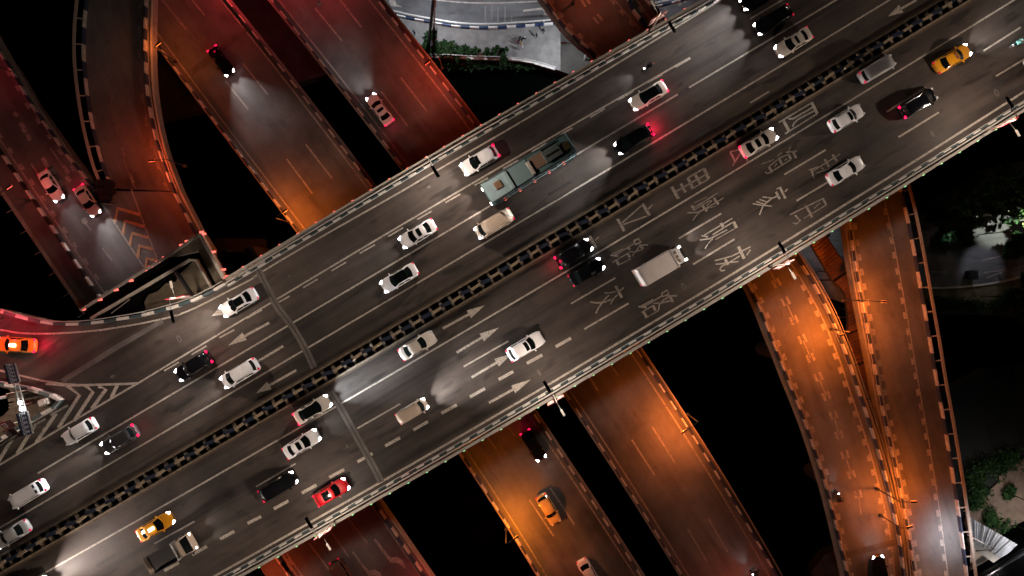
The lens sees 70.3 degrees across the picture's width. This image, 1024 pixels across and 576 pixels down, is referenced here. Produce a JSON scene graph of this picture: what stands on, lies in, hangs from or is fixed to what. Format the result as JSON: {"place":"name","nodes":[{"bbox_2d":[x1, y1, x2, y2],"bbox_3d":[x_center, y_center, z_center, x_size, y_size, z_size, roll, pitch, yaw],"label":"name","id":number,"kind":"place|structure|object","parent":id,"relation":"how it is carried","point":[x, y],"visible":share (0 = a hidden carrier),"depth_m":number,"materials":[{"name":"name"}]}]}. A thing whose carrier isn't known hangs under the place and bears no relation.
{"place":"outdoors","nodes":[
{"label":"outdoors","id":0,"kind":"place"},
{"bbox_2d":[86,0,184,192],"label":"curved ramp","id":1,"kind":"structure","parent":0,"point":[126,89],"depth_m":85.86,"materials":[{"name":"asphalt"}]},
{"bbox_2d":[72,0,109,179],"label":"ramp railing","id":2,"kind":"object","parent":1,"relation":"on","point":[83,52],"visible":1,"depth_m":85.22,"materials":[{"name":"concrete"}]},
{"bbox_2d":[87,0,169,190],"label":"curved ramp lines","id":3,"kind":"object","parent":1,"relation":"on","point":[108,42],"visible":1,"depth_m":85.81,"materials":[{"name":"paint"}]},
{"bbox_2d":[143,0,180,193],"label":"road parapet","id":4,"kind":"structure","parent":1,"relation":"on","point":[147,39],"depth_m":85.29,"materials":[{"name":"concrete"}]},
{"bbox_2d":[85,252,216,320],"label":"service deck","id":5,"kind":"structure","parent":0,"point":[135,303],"depth_m":76.70,"materials":[{"name":"concrete"}]},
{"bbox_2d":[144,259,213,311],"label":"platform","id":6,"kind":"structure","parent":5,"relation":"on","point":[193,277],"depth_m":76.10,"materials":[{"name":"concrete"}]},
{"bbox_2d":[90,259,213,318],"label":"platform kerb","id":7,"kind":"structure","parent":6,"relation":"on","point":[184,283],"depth_m":75.65,"materials":[{"name":"concrete"}]},
{"bbox_2d":[0,36,434,575],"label":"merging road","id":8,"kind":"structure","parent":0,"point":[168,228],"depth_m":87.50,"materials":[{"name":"grey asphalt"}]},
{"bbox_2d":[0,186,84,317],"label":"side railing","id":9,"kind":"object","parent":8,"relation":"on","point":[43,253],"visible":0.94,"depth_m":86.99,"materials":[{"name":"grey concrete"}]},
{"bbox_2d":[0,45,95,188],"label":"road parapet","id":10,"kind":"structure","parent":8,"relation":"on","point":[45,121],"depth_m":87.09,"materials":[{"name":"grey concrete"}]},
{"bbox_2d":[37,168,64,202],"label":"car","id":11,"kind":"object","parent":8,"relation":"on","point":[55,191],"visible":1,"depth_m":86.65,"materials":[{"name":"white paint"}]},
{"bbox_2d":[73,183,101,217],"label":"car","id":12,"kind":"object","parent":8,"relation":"on","point":[85,196],"visible":1,"depth_m":86.65,"materials":[{"name":"beige paint"}]},
{"bbox_2d":[0,148,291,575],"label":"lane divider","id":13,"kind":"object","parent":8,"relation":"on","point":[71,255],"visible":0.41,"depth_m":86.99,"materials":[{"name":"concrete"}]},
{"bbox_2d":[0,56,420,575],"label":"merging road lines","id":14,"kind":"object","parent":8,"relation":"on","point":[396,559],"visible":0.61,"depth_m":87.49,"materials":[{"name":"paint"}]},
{"bbox_2d":[211,247,431,575],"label":"road parapet","id":15,"kind":"structure","parent":8,"relation":"on","point":[400,539],"depth_m":87.20,"materials":[{"name":"grey concrete"}]},
{"bbox_2d":[157,0,644,575],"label":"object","id":16,"kind":"object","parent":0,"point":[275,128],"visible":0.41,"depth_m":88.50,"materials":[{"name":"asphalt"}]},
{"bbox_2d":[207,44,234,76],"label":"car","id":17,"kind":"object","parent":16,"relation":"on","point":[225,66],"visible":1,"depth_m":87.63,"materials":[{"name":"black paint"}]},
{"bbox_2d":[157,39,541,575],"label":"road parapet","id":18,"kind":"structure","parent":16,"relation":"on","point":[230,141],"depth_m":88.20,"materials":[{"name":"grey concrete"}]},
{"bbox_2d":[226,0,643,575],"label":"road parapet","id":19,"kind":"structure","parent":16,"relation":"on","point":[265,46],"depth_m":88.20,"materials":[{"name":"grey concrete"}]},
{"bbox_2d":[157,0,769,575],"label":"lane lines","id":20,"kind":"object","parent":16,"relation":"on","point":[409,166],"visible":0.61,"depth_m":88.50,"materials":[{"name":"paint"}]},
{"bbox_2d":[520,428,545,461],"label":"car","id":21,"kind":"object","parent":16,"relation":"on","point":[533,445],"visible":1,"depth_m":87.60,"materials":[{"name":"black paint"}]},
{"bbox_2d":[535,492,560,525],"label":"car","id":22,"kind":"object","parent":16,"relation":"on","point":[548,509],"visible":1,"depth_m":87.38,"materials":[{"name":"orange paint"}]},
{"bbox_2d":[0,0,936,553],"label":"road","id":23,"kind":"structure","parent":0,"point":[714,38],"depth_m":75.00,"materials":[{"name":"grey asphalt"}]},
{"bbox_2d":[0,519,32,548],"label":"car","id":24,"kind":"object","parent":23,"relation":"on","point":[16,531],"visible":1,"depth_m":74.06,"materials":[{"name":"silver paint"}]},
{"bbox_2d":[0,335,37,353],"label":"taxi","id":25,"kind":"object","parent":23,"relation":"on","point":[8,343],"visible":1,"depth_m":74.10,"materials":[{"name":"paint"}]},
{"bbox_2d":[7,478,49,509],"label":"van","id":26,"kind":"object","parent":23,"relation":"on","point":[25,495],"visible":1,"depth_m":73.35,"materials":[{"name":"white paint"}]},
{"bbox_2d":[0,386,61,436],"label":"nose island","id":27,"kind":"structure","parent":23,"relation":"on","point":[33,408],"depth_m":74.75,"materials":[{"name":"beige concrete"}]},
{"bbox_2d":[0,363,33,436],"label":"gantry sign","id":28,"kind":"object","parent":27,"relation":"on","point":[10,370],"visible":0.99,"depth_m":68.09,"materials":[{"name":"metal"}]},
{"bbox_2d":[0,381,64,441],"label":"nose barrier","id":29,"kind":"object","parent":27,"relation":"on","point":[59,400],"visible":0.84,"depth_m":74.20,"materials":[{"name":"concrete"}]},
{"bbox_2d":[0,370,138,461],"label":"merge chevrons","id":30,"kind":"object","parent":23,"relation":"on","point":[54,414],"visible":0.92,"depth_m":74.99,"materials":[{"name":"paint"}]},
{"bbox_2d":[61,417,98,445],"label":"car","id":31,"kind":"object","parent":23,"relation":"on","point":[78,432],"visible":1,"depth_m":73.91,"materials":[{"name":"white paint"}]},
{"bbox_2d":[0,281,226,325],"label":"ramp barrier","id":32,"kind":"object","parent":23,"relation":"on","point":[66,323],"visible":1,"depth_m":74.25,"materials":[{"name":"concrete"}]},
{"bbox_2d":[100,424,140,453],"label":"car","id":33,"kind":"object","parent":23,"relation":"on","point":[118,440],"visible":1,"depth_m":73.89,"materials":[{"name":"paint"}]},
{"bbox_2d":[79,231,228,310],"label":"wedge parapet","id":34,"kind":"structure","parent":23,"relation":"on","point":[200,235],"depth_m":75.05,"materials":[{"name":"grey concrete"}]},
{"bbox_2d":[174,350,213,380],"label":"car","id":35,"kind":"object","parent":23,"relation":"on","point":[193,366],"visible":1,"depth_m":73.88,"materials":[{"name":"black paint"}]},
{"bbox_2d":[171,235,226,285],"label":"wedge slab","id":36,"kind":"structure","parent":23,"relation":"on","point":[196,245],"depth_m":75.60,"materials":[{"name":"beige concrete"}]},
{"bbox_2d":[219,287,258,316],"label":"car","id":37,"kind":"object","parent":23,"relation":"on","point":[234,305],"visible":1,"depth_m":74.12,"materials":[{"name":"white paint"}]},
{"bbox_2d":[219,357,260,388],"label":"car","id":38,"kind":"object","parent":23,"relation":"on","point":[235,376],"visible":1,"depth_m":73.68,"materials":[{"name":"white paint"}]},
{"bbox_2d":[255,268,383,482],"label":"expansion joint strip","id":39,"kind":"object","parent":23,"relation":"on","point":[315,366],"visible":1,"depth_m":74.98,"materials":[{"name":"metal"}]},
{"bbox_2d":[379,262,418,292],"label":"car","id":40,"kind":"object","parent":23,"relation":"on","point":[395,280],"visible":1,"depth_m":74.11,"materials":[{"name":"white paint"}]},
{"bbox_2d":[398,218,437,248],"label":"car","id":41,"kind":"object","parent":23,"relation":"on","point":[412,237],"visible":1,"depth_m":74.12,"materials":[{"name":"white paint"}]},
{"bbox_2d":[224,0,719,286],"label":"bridge railing","id":42,"kind":"object","parent":23,"relation":"on","point":[407,171],"visible":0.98,"depth_m":74.62,"materials":[{"name":"concrete"}]},
{"bbox_2d":[459,144,499,175],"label":"car","id":43,"kind":"object","parent":23,"relation":"on","point":[477,162],"visible":1,"depth_m":73.87,"materials":[{"name":"white paint"}]},
{"bbox_2d":[0,0,974,575],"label":"central reservation","id":44,"kind":"structure","parent":23,"relation":"on","point":[482,282],"depth_m":74.98,"materials":[{"name":"concrete"}]},
{"bbox_2d":[473,207,514,238],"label":"van","id":45,"kind":"object","parent":23,"relation":"on","point":[489,226],"visible":1,"depth_m":73.34,"materials":[{"name":"beige paint"}]},
{"bbox_2d":[0,0,1023,575],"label":"lane lines","id":46,"kind":"object","parent":23,"relation":"on","point":[470,252],"visible":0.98,"depth_m":74.99,"materials":[{"name":"paint"}]},
{"bbox_2d":[477,133,576,207],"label":"truck","id":47,"kind":"object","parent":23,"relation":"on","point":[530,168],"visible":1,"depth_m":72.00,"materials":[{"name":"paint"}]},
{"bbox_2d":[614,123,654,154],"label":"car","id":48,"kind":"object","parent":23,"relation":"on","point":[627,143],"visible":1,"depth_m":73.69,"materials":[{"name":"black paint"}]},
{"bbox_2d":[629,80,668,110],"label":"car","id":49,"kind":"object","parent":23,"relation":"on","point":[642,99],"visible":1,"depth_m":74.12,"materials":[{"name":"beige paint"}]},
{"bbox_2d":[752,3,794,35],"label":"car","id":50,"kind":"object","parent":23,"relation":"on","point":[772,20],"visible":1,"depth_m":73.74,"materials":[{"name":"black paint"}]},
{"bbox_2d":[773,26,813,57],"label":"car","id":51,"kind":"object","parent":23,"relation":"on","point":[792,43],"visible":1,"depth_m":74.13,"materials":[{"name":"beige paint"}]},
{"bbox_2d":[400,18,559,70],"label":"pavement","id":52,"kind":"structure","parent":0,"point":[544,48],"depth_m":99.08,"materials":[{"name":"grey concrete"}]},
{"bbox_2d":[0,0,1023,575],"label":"road southeast lanes","id":53,"kind":"structure","parent":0,"point":[440,380],"depth_m":75.00,"materials":[{"name":"grey asphalt"}]},
{"bbox_2d":[134,511,175,542],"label":"taxi","id":54,"kind":"object","parent":53,"relation":"on","point":[156,525],"visible":1,"depth_m":74.13,"materials":[{"name":"yellow paint"}]},
{"bbox_2d":[142,531,198,575],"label":"pickup truck","id":55,"kind":"object","parent":53,"relation":"on","point":[170,553],"visible":1,"depth_m":73.97,"materials":[{"name":"beige paint"}]},
{"bbox_2d":[257,470,298,502],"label":"car","id":56,"kind":"object","parent":53,"relation":"on","point":[282,483],"visible":1,"depth_m":73.72,"materials":[{"name":"black paint"}]},
{"bbox_2d":[281,428,321,459],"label":"car","id":57,"kind":"object","parent":53,"relation":"on","point":[310,438],"visible":1,"depth_m":74.11,"materials":[{"name":"white paint"}]},
{"bbox_2d":[292,394,332,424],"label":"car","id":58,"kind":"object","parent":53,"relation":"on","point":[321,404],"visible":1,"depth_m":74.12,"materials":[{"name":"beige paint"}]},
{"bbox_2d":[312,477,349,507],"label":"car","id":59,"kind":"object","parent":53,"relation":"on","point":[338,487],"visible":1,"depth_m":73.89,"materials":[{"name":"red paint"}]},
{"bbox_2d":[395,398,428,424],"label":"van","id":60,"kind":"object","parent":53,"relation":"on","point":[419,406],"visible":1,"depth_m":73.34,"materials":[{"name":"beige paint"}]},
{"bbox_2d":[397,330,436,360],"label":"car","id":61,"kind":"object","parent":53,"relation":"on","point":[417,345],"visible":1,"depth_m":74.11,"materials":[{"name":"beige paint"}]},
{"bbox_2d":[4,0,1022,569],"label":"deck seam","id":62,"kind":"object","parent":53,"relation":"on","point":[388,298],"visible":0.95,"depth_m":74.99,"materials":[{"name":"metal"}]},
{"bbox_2d":[42,80,1003,566],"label":"road patches","id":63,"kind":"object","parent":53,"relation":"on","point":[156,324],"visible":0.97,"depth_m":74.99,"materials":[{"name":"asphalt"}]},
{"bbox_2d":[505,331,544,361],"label":"car","id":64,"kind":"object","parent":53,"relation":"on","point":[528,344],"visible":1,"depth_m":73.86,"materials":[{"name":"white paint"}]},
{"bbox_2d":[554,238,592,268],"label":"car","id":65,"kind":"object","parent":53,"relation":"on","point":[574,253],"visible":1,"depth_m":73.84,"materials":[{"name":"black paint"}]},
{"bbox_2d":[567,258,604,286],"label":"car","id":66,"kind":"object","parent":53,"relation":"on","point":[586,271],"visible":1,"depth_m":74.11,"materials":[{"name":"black paint"}]},
{"bbox_2d":[224,100,1023,575],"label":"bridge railing","id":67,"kind":"object","parent":53,"relation":"on","point":[298,540],"visible":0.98,"depth_m":74.61,"materials":[{"name":"concrete"}]},
{"bbox_2d":[631,243,687,285],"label":"box truck","id":68,"kind":"object","parent":53,"relation":"on","point":[671,259],"visible":1,"depth_m":72.28,"materials":[{"name":"white paint"}]},
{"bbox_2d":[738,128,778,157],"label":"car","id":69,"kind":"object","parent":53,"relation":"on","point":[761,140],"visible":1,"depth_m":74.10,"materials":[{"name":"beige paint"}]},
{"bbox_2d":[825,156,865,185],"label":"car","id":70,"kind":"object","parent":53,"relation":"on","point":[850,167],"visible":1,"depth_m":74.12,"materials":[{"name":"white paint"}]},
{"bbox_2d":[827,104,864,132],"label":"car","id":71,"kind":"object","parent":53,"relation":"on","point":[845,118],"visible":1,"depth_m":73.88,"materials":[{"name":"white paint"}]},
{"bbox_2d":[857,54,896,83],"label":"van","id":72,"kind":"object","parent":53,"relation":"on","point":[875,69],"visible":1,"depth_m":73.34,"materials":[{"name":"silver paint"}]},
{"bbox_2d":[896,88,938,118],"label":"car","id":73,"kind":"object","parent":53,"relation":"on","point":[923,99],"visible":1,"depth_m":73.69,"materials":[{"name":"black paint"}]},
{"bbox_2d":[931,43,971,73],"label":"taxi","id":74,"kind":"object","parent":53,"relation":"on","point":[951,59],"visible":1,"depth_m":74.12,"materials":[{"name":"yellow paint"}]},
{"bbox_2d":[0,0,1023,575],"bbox_3d":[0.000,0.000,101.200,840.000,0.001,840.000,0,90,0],"label":"river water","id":75,"kind":"structure","parent":0,"point":[718,374],"depth_m":101.20,"materials":[{"name":"black liquid"}]},
{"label":"road pier","id":76,"kind":"object","parent":75,"relation":"in","visible":0},
{"bbox_2d":[217,245,269,274],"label":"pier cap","id":77,"kind":"object","parent":76,"relation":"on","point":[232,261],"visible":0.77,"depth_m":84.00,"materials":[{"name":"concrete"}]},
{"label":"bridge substructure","id":78,"kind":"object","parent":75,"relation":"on","visible":0},
{"bbox_2d":[215,239,266,251],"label":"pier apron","id":79,"kind":"object","parent":78,"relation":"on","point":[237,244],"visible":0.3,"depth_m":95.00,"materials":[{"name":"concrete"}]},
{"bbox_2d":[270,0,780,575],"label":"elevated road","id":80,"kind":"structure","parent":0,"point":[624,406],"depth_m":88.50,"materials":[{"name":"asphalt"}]},
{"bbox_2d":[366,92,393,125],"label":"car","id":81,"kind":"object","parent":80,"relation":"on","point":[375,103],"visible":1,"depth_m":87.60,"materials":[{"name":"white paint"}]},
{"bbox_2d":[268,0,683,575],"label":"road parapet","id":82,"kind":"structure","parent":80,"relation":"on","point":[403,168],"depth_m":88.20,"materials":[{"name":"grey concrete"}]},
{"bbox_2d":[375,0,782,575],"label":"road parapet","id":83,"kind":"structure","parent":80,"relation":"on","point":[473,123],"depth_m":88.20,"materials":[{"name":"grey concrete"}]},
{"bbox_2d":[385,0,699,25],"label":"bank road","id":84,"kind":"structure","parent":0,"point":[463,12],"depth_m":99.10,"materials":[{"name":"grey asphalt"}]},
{"bbox_2d":[393,0,685,28],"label":"roadside barrier","id":85,"kind":"object","parent":84,"relation":"on","point":[506,23],"visible":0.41,"depth_m":98.40,"materials":[{"name":"concrete"}]},
{"bbox_2d":[157,0,953,168],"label":"river bank","id":86,"kind":"structure","parent":0,"point":[178,101],"depth_m":99.25,"materials":[{"name":"soil"}]},
{"bbox_2d":[432,58,539,72],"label":"quay creepers","id":87,"kind":"object","parent":86,"relation":"on","point":[471,65],"visible":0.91,"depth_m":99.83,"materials":[{"name":"green plant"}]},
{"bbox_2d":[537,0,905,575],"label":"curving road","id":88,"kind":"structure","parent":0,"point":[612,30],"depth_m":88.00,"materials":[{"name":"grey asphalt"}]},
{"bbox_2d":[540,0,848,575],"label":"road parapet","id":89,"kind":"structure","parent":88,"relation":"on","point":[573,37],"depth_m":87.57,"materials":[{"name":"grey concrete"}]},
{"bbox_2d":[547,0,948,575],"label":"ramp markings","id":90,"kind":"object","parent":88,"relation":"on","point":[631,22],"visible":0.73,"depth_m":87.99,"materials":[{"name":"paint"}]},
{"bbox_2d":[643,0,910,575],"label":"road parapet","id":91,"kind":"structure","parent":88,"relation":"on","point":[900,548],"depth_m":87.70,"materials":[{"name":"grey concrete"}]},
{"bbox_2d":[799,227,844,275],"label":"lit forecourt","id":92,"kind":"structure","parent":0,"point":[809,255],"depth_m":99.12,"materials":[{"name":"concrete"}]},
{"bbox_2d":[810,235,877,431],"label":"roofed walkway","id":93,"kind":"structure","parent":92,"relation":"on","point":[831,261],"depth_m":92.95,"materials":[{"name":"metal"}]},
{"bbox_2d":[805,544,839,575],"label":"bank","id":94,"kind":"structure","parent":0,"point":[823,561],"depth_m":99.30,"materials":[{"name":"soil"}]},
{"bbox_2d":[840,190,964,575],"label":"ramp","id":95,"kind":"structure","parent":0,"point":[877,263],"depth_m":87.95,"materials":[{"name":"grey asphalt"}]},
{"bbox_2d":[844,221,915,575],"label":"road parapet","id":96,"kind":"structure","parent":95,"relation":"on","point":[870,353],"depth_m":87.54,"materials":[{"name":"grey concrete"}]},
{"bbox_2d":[899,183,977,575],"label":"ramp railing","id":97,"kind":"object","parent":95,"relation":"on","point":[937,385],"visible":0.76,"depth_m":87.37,"materials":[{"name":"grey concrete"}]},
{"bbox_2d":[902,161,1023,317],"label":"bank","id":98,"kind":"structure","parent":0,"point":[930,196],"depth_m":99.25,"materials":[{"name":"soil"}]},
{"bbox_2d":[939,182,983,237],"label":"tree","id":99,"kind":"object","parent":98,"relation":"on","point":[968,208],"visible":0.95,"depth_m":93.35,"materials":[{"name":"green plant"}]},
{"bbox_2d":[923,279,1023,306],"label":"verge","id":100,"kind":"structure","parent":98,"relation":"on","point":[979,292],"depth_m":99.14,"materials":[{"name":"grey plant"}]},
{"bbox_2d":[925,182,1023,313],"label":"verge weeds","id":101,"kind":"object","parent":98,"relation":"on","point":[1000,303],"visible":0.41,"depth_m":98.75,"materials":[{"name":"green plant"}]},
{"bbox_2d":[963,170,1017,215],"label":"tree","id":102,"kind":"object","parent":98,"relation":"on","point":[980,179],"visible":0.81,"depth_m":93.31,"materials":[{"name":"green plant"}]},
{"bbox_2d":[989,160,1023,225],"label":"tree","id":103,"kind":"object","parent":98,"relation":"on","point":[1016,200],"visible":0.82,"depth_m":94.14,"materials":[{"name":"green plant"}]},
{"bbox_2d":[911,209,1023,286],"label":"plaza road","id":104,"kind":"structure","parent":0,"point":[956,260],"depth_m":99.12,"materials":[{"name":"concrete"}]},
{"bbox_2d":[933,211,974,246],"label":"tree","id":105,"kind":"object","parent":104,"relation":"on","point":[948,227],"visible":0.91,"depth_m":94.90,"materials":[{"name":"green plant"}]},
{"bbox_2d":[1001,230,1023,260],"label":"tree","id":106,"kind":"object","parent":104,"relation":"on","point":[1013,249],"visible":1,"depth_m":95.50,"materials":[{"name":"green plant"}]},
{"bbox_2d":[940,363,1023,552],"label":"riverside ground","id":107,"kind":"structure","parent":0,"point":[988,406],"depth_m":99.50,"materials":[{"name":"soil"}]},
{"bbox_2d":[962,458,1023,552],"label":"earth bank","id":108,"kind":"structure","parent":0,"point":[1013,509],"depth_m":99.30,"materials":[{"name":"soil"}]},
{"bbox_2d":[960,512,1017,570],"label":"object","id":109,"kind":"structure","parent":108,"relation":"on","point":[1001,545],"depth_m":95.00,"materials":[{"name":"metal"}]},
{"bbox_2d":[964,446,1023,534],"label":"bank weeds","id":110,"kind":"object","parent":108,"relation":"on","point":[976,477],"visible":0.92,"depth_m":98.80,"materials":[{"name":"green plant"}]},
{"bbox_2d":[966,521,1023,575],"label":"dark roof","id":111,"kind":"structure","parent":108,"relation":"on","point":[1010,563],"depth_m":94.30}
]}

